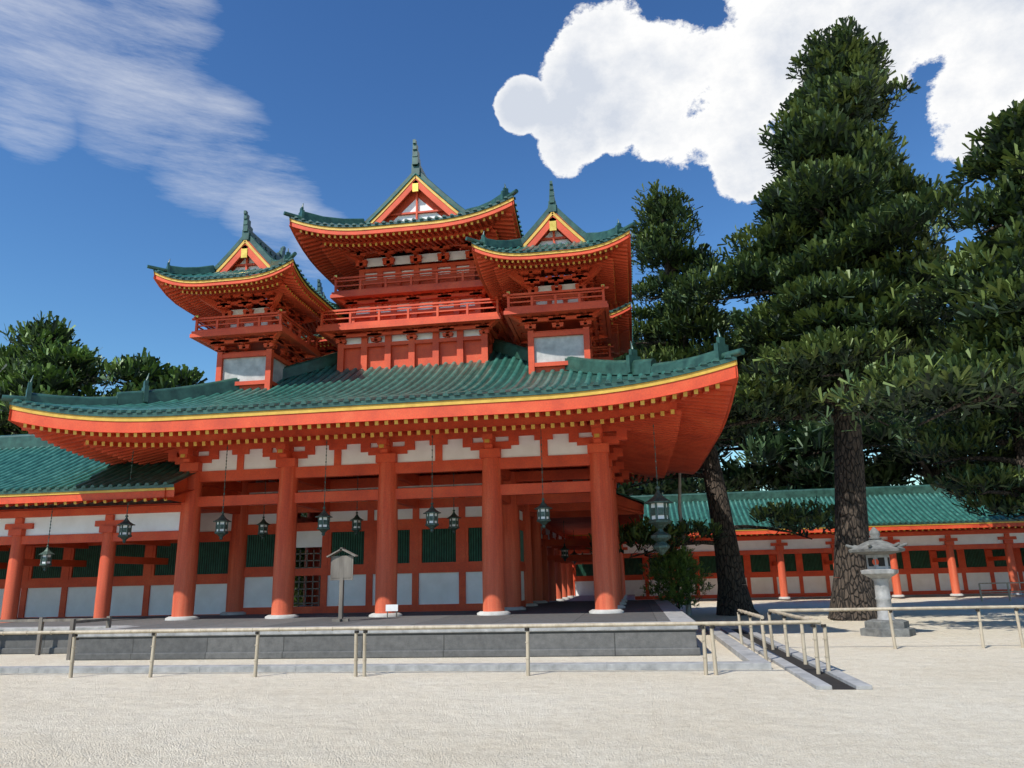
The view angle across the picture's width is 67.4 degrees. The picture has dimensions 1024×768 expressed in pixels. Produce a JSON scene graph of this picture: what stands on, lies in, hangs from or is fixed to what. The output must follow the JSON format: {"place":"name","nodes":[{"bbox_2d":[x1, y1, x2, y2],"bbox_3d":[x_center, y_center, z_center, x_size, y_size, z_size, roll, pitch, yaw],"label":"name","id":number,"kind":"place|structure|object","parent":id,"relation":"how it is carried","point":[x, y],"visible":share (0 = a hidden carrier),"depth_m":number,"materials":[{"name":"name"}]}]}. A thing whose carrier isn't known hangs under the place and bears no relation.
{"place":"outdoors","nodes":[
{"label":"outdoors","id":0,"kind":"place"},
{"bbox_2d":[0,593,1023,767],"bbox_3d":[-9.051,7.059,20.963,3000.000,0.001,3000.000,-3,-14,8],"label":"ground","id":1,"kind":"structure","parent":0,"point":[947,691],"depth_m":8.99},
{"bbox_2d":[0,616,111,659],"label":"railing","id":2,"kind":"object","parent":1,"relation":"on","point":[73,621],"visible":0.72,"depth_m":18.02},
{"bbox_2d":[0,310,112,435],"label":"tree","id":3,"kind":"object","parent":1,"relation":"on","point":[53,361],"visible":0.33,"depth_m":46.55,"materials":[{"name":"green plant"}]},
{"bbox_2d":[81,347,207,396],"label":"tree","id":4,"kind":"object","parent":1,"relation":"on","point":[133,372],"visible":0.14,"depth_m":45.77,"materials":[{"name":"green plant"}]},
{"bbox_2d":[294,547,321,605],"bbox_3d":[-8.939,8.048,33.391,5.332,4.178,5.076,-3,-14,8],"label":"shrub","id":5,"kind":"object","parent":1,"relation":"on","point":[301,577],"visible":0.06,"depth_m":32.10,"materials":[{"name":"green plant"}]},
{"bbox_2d":[0,595,700,659],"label":"stone podium","id":6,"kind":"object","parent":1,"relation":"on","point":[594,641],"visible":0.72,"depth_m":16.05,"materials":[{"name":"grey stone"}]},
{"bbox_2d":[0,434,300,622],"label":"corridor","id":7,"kind":"object","parent":6,"relation":"on","point":[98,568],"visible":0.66,"depth_m":23.59,"materials":[{"name":"wood"}]},
{"bbox_2d":[39,507,54,571],"bbox_3d":[-13.089,4.385,21.698,0.438,1.779,0.423,-3,-14,8],"label":"hanging lantern","id":8,"kind":"object","parent":7,"relation":"hanging from","point":[46,559],"visible":1,"depth_m":21.48,"materials":[{"name":"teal metal"}]},
{"bbox_2d":[326,548,357,621],"bbox_3d":[-4.085,4.806,18.436,0.733,1.710,0.400,-3,-14,8],"label":"notice board","id":9,"kind":"object","parent":6,"relation":"on","point":[341,569],"visible":1,"depth_m":18.47,"materials":[{"name":"grey wood"}]},
{"bbox_2d":[386,604,397,617],"bbox_3d":[-3.056,5.781,19.551,0.320,0.320,0.040,-3,-14,8],"label":"sign","id":10,"kind":"object","parent":6,"relation":"on","point":[391,607],"visible":1,"depth_m":19.55,"materials":[{"name":"white wood"}]},
{"bbox_2d":[164,241,631,620],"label":"temple building","id":11,"kind":"structure","parent":6,"relation":"on","point":[485,559],"depth_m":23.17,"materials":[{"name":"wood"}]},
{"bbox_2d":[256,481,269,539],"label":"hanging lantern","id":12,"kind":"object","parent":11,"relation":"hanging from","point":[263,524],"visible":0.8,"depth_m":22.96,"materials":[{"name":"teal metal"}]},
{"bbox_2d":[350,477,362,534],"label":"hanging lantern","id":13,"kind":"object","parent":11,"relation":"hanging from","point":[356,520],"visible":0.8,"depth_m":22.59,"materials":[{"name":"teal metal"}]},
{"bbox_2d":[2,139,744,484],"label":"tower roofs","id":14,"kind":"structure","parent":11,"relation":"on","point":[680,407],"depth_m":21.38,"materials":[{"name":"green tile"}]},
{"bbox_2d":[117,450,134,542],"bbox_3d":[-10.660,3.114,21.367,0.418,2.584,0.470,-3,-14,8],"label":"hanging lantern","id":15,"kind":"object","parent":14,"relation":"hanging from","point":[125,528],"visible":0.92,"depth_m":21.06,"materials":[{"name":"teal metal"}]},
{"bbox_2d":[213,445,230,539],"bbox_3d":[-7.853,2.947,20.964,0.409,2.581,0.470,-3,-14,8],"label":"hanging lantern","id":16,"kind":"object","parent":14,"relation":"hanging from","point":[221,521],"visible":1,"depth_m":20.66,"materials":[{"name":"teal metal"}]},
{"bbox_2d":[315,441,332,535],"bbox_3d":[-4.998,2.763,20.536,0.435,2.561,0.466,-3,-14,8],"label":"hanging lantern","id":17,"kind":"object","parent":14,"relation":"hanging from","point":[323,517],"visible":1,"depth_m":20.23,"materials":[{"name":"teal metal"}]},
{"bbox_2d":[423,435,440,531],"bbox_3d":[-2.089,2.584,20.093,0.468,2.559,0.428,-3,-14,8],"label":"hanging lantern","id":18,"kind":"object","parent":14,"relation":"hanging from","point":[432,513],"visible":1,"depth_m":19.79,"materials":[{"name":"teal metal"}]},
{"bbox_2d":[534,437,552,527],"bbox_3d":[0.780,2.417,19.724,0.470,2.544,0.411,-3,-14,8],"label":"hanging lantern","id":19,"kind":"object","parent":14,"relation":"hanging from","point":[543,512],"visible":1,"depth_m":19.41,"materials":[{"name":"teal metal"}]},
{"bbox_2d":[644,424,672,554],"bbox_3d":[3.636,2.590,19.178,0.719,3.272,0.682,-3,-14,8],"label":"hanging lantern","id":20,"kind":"object","parent":14,"relation":"hanging from","point":[658,502],"visible":1,"depth_m":18.84,"materials":[{"name":"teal metal"}]},
{"bbox_2d":[447,472,460,533],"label":"hanging lantern","id":21,"kind":"object","parent":11,"relation":"hanging from","point":[453,518],"visible":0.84,"depth_m":22.14,"materials":[{"name":"teal metal"}]},
{"bbox_2d":[541,491,643,601],"bbox_3d":[3.527,7.462,36.686,5.480,5.580,15.400,-3,-14,8],"label":"corridor","id":22,"kind":"object","parent":6,"relation":"on","point":[556,574],"visible":0.35,"depth_m":33.71,"materials":[{"name":"wood"}]},
{"bbox_2d":[560,520,569,560],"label":"hanging lantern","id":23,"kind":"object","parent":22,"relation":"hanging from","point":[564,552],"visible":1,"depth_m":30.34,"materials":[{"name":"teal metal"}]},
{"bbox_2d":[570,531,578,563],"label":"hanging lantern","id":24,"kind":"object","parent":22,"relation":"hanging from","point":[574,553],"visible":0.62,"depth_m":35.93,"materials":[{"name":"teal metal"}]},
{"bbox_2d":[0,620,830,677],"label":"railing","id":25,"kind":"object","parent":1,"relation":"on","point":[365,629],"visible":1,"depth_m":12.52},
{"bbox_2d":[0,626,872,689],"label":"stone kerb","id":26,"kind":"structure","parent":1,"relation":"on","point":[825,679],"depth_m":13.15,"materials":[{"name":"grey stone"}]},
{"bbox_2d":[767,609,821,664],"bbox_3d":[4.955,4.452,13.528,0.092,0.790,3.991,-3,-14,7],"label":"railing","id":27,"kind":"object","parent":26,"relation":"on","point":[770,612],"visible":0.87,"depth_m":14.01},
{"bbox_2d":[613,339,737,495],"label":"tree","id":28,"kind":"object","parent":1,"relation":"on","point":[689,485],"visible":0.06,"depth_m":56.54,"materials":[{"name":"green plant"}]},
{"bbox_2d":[639,540,714,608],"bbox_3d":[6.182,7.241,28.907,2.800,2.878,2.913,-3,-14,8],"label":"shrub","id":29,"kind":"object","parent":1,"relation":"on","point":[678,575],"visible":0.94,"depth_m":28.52,"materials":[{"name":"green plant"}]},
{"bbox_2d":[678,473,691,614],"bbox_3d":[6.639,5.846,29.811,0.268,6.006,0.204,-10,-16,30],"label":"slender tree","id":30,"kind":"object","parent":1,"relation":"on","point":[688,610],"visible":0.43,"depth_m":30.03,"materials":[{"name":"wood"}]},
{"bbox_2d":[586,179,834,615],"bbox_3d":[7.868,-0.046,31.155,10.126,18.292,7.376,-3,-14,8],"label":"pine","id":31,"kind":"object","parent":1,"relation":"on","point":[670,330],"visible":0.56,"depth_m":30.17,"materials":[{"name":"green plant"}]},
{"bbox_2d":[737,609,767,660],"bbox_3d":[4.529,4.715,14.527,0.089,0.790,2.780,-3,-14,7],"label":"railing","id":32,"kind":"object","parent":1,"relation":"on","point":[750,615],"visible":0.82,"depth_m":14.50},
{"bbox_2d":[567,485,1023,599],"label":"corridor","id":33,"kind":"object","parent":1,"relation":"on","point":[951,549],"visible":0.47,"depth_m":42.86,"materials":[{"name":"green tile"},{"name":"plaster"},{"name":"vermilion painted wood"}]},
{"bbox_2d":[697,304,913,491],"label":"tree","id":34,"kind":"object","parent":1,"relation":"on","point":[790,457],"visible":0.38,"depth_m":52.17,"materials":[{"name":"green plant"}]},
{"bbox_2d":[661,15,979,620],"bbox_3d":[10.585,-2.798,26.667,12.125,21.338,10.338,-3,-14,8],"label":"pine","id":35,"kind":"object","parent":1,"relation":"on","point":[848,209],"visible":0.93,"depth_m":24.90,"materials":[{"name":"green plant"}]},
{"bbox_2d":[845,527,915,636],"bbox_3d":[8.871,4.722,18.472,1.420,2.520,1.247,-3,-14,8],"label":"stone lantern","id":36,"kind":"object","parent":1,"relation":"on","point":[875,549],"visible":0.98,"depth_m":18.24,"materials":[{"name":"grey stone"}]},
{"bbox_2d":[771,605,1023,648],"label":"railing","id":37,"kind":"object","parent":1,"relation":"on","point":[976,608],"visible":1,"depth_m":15.03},
{"bbox_2d":[811,99,1023,431],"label":"pine","id":38,"kind":"object","parent":1,"relation":"on","point":[985,364],"visible":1,"depth_m":18.54,"materials":[{"name":"green plant"}]},
{"bbox_2d":[824,334,1012,486],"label":"tree","id":39,"kind":"object","parent":1,"relation":"on","point":[886,466],"visible":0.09,"depth_m":55.49,"materials":[{"name":"green plant"}]},
{"bbox_2d":[891,253,1023,520],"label":"pine","id":40,"kind":"object","parent":1,"relation":"on","point":[993,477],"visible":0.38,"depth_m":32.83,"materials":[{"name":"green plant"}]},
{"bbox_2d":[978,582,1023,601],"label":"railing","id":41,"kind":"object","parent":1,"relation":"on","point":[1008,591],"visible":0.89,"depth_m":35.17,"materials":[{"name":"grey wood"}]},
{"bbox_2d":[0,0,1023,492],"label":"sky","id":42,"kind":"structure","parent":0,"point":[135,135],"materials":[{"name":"blue"}]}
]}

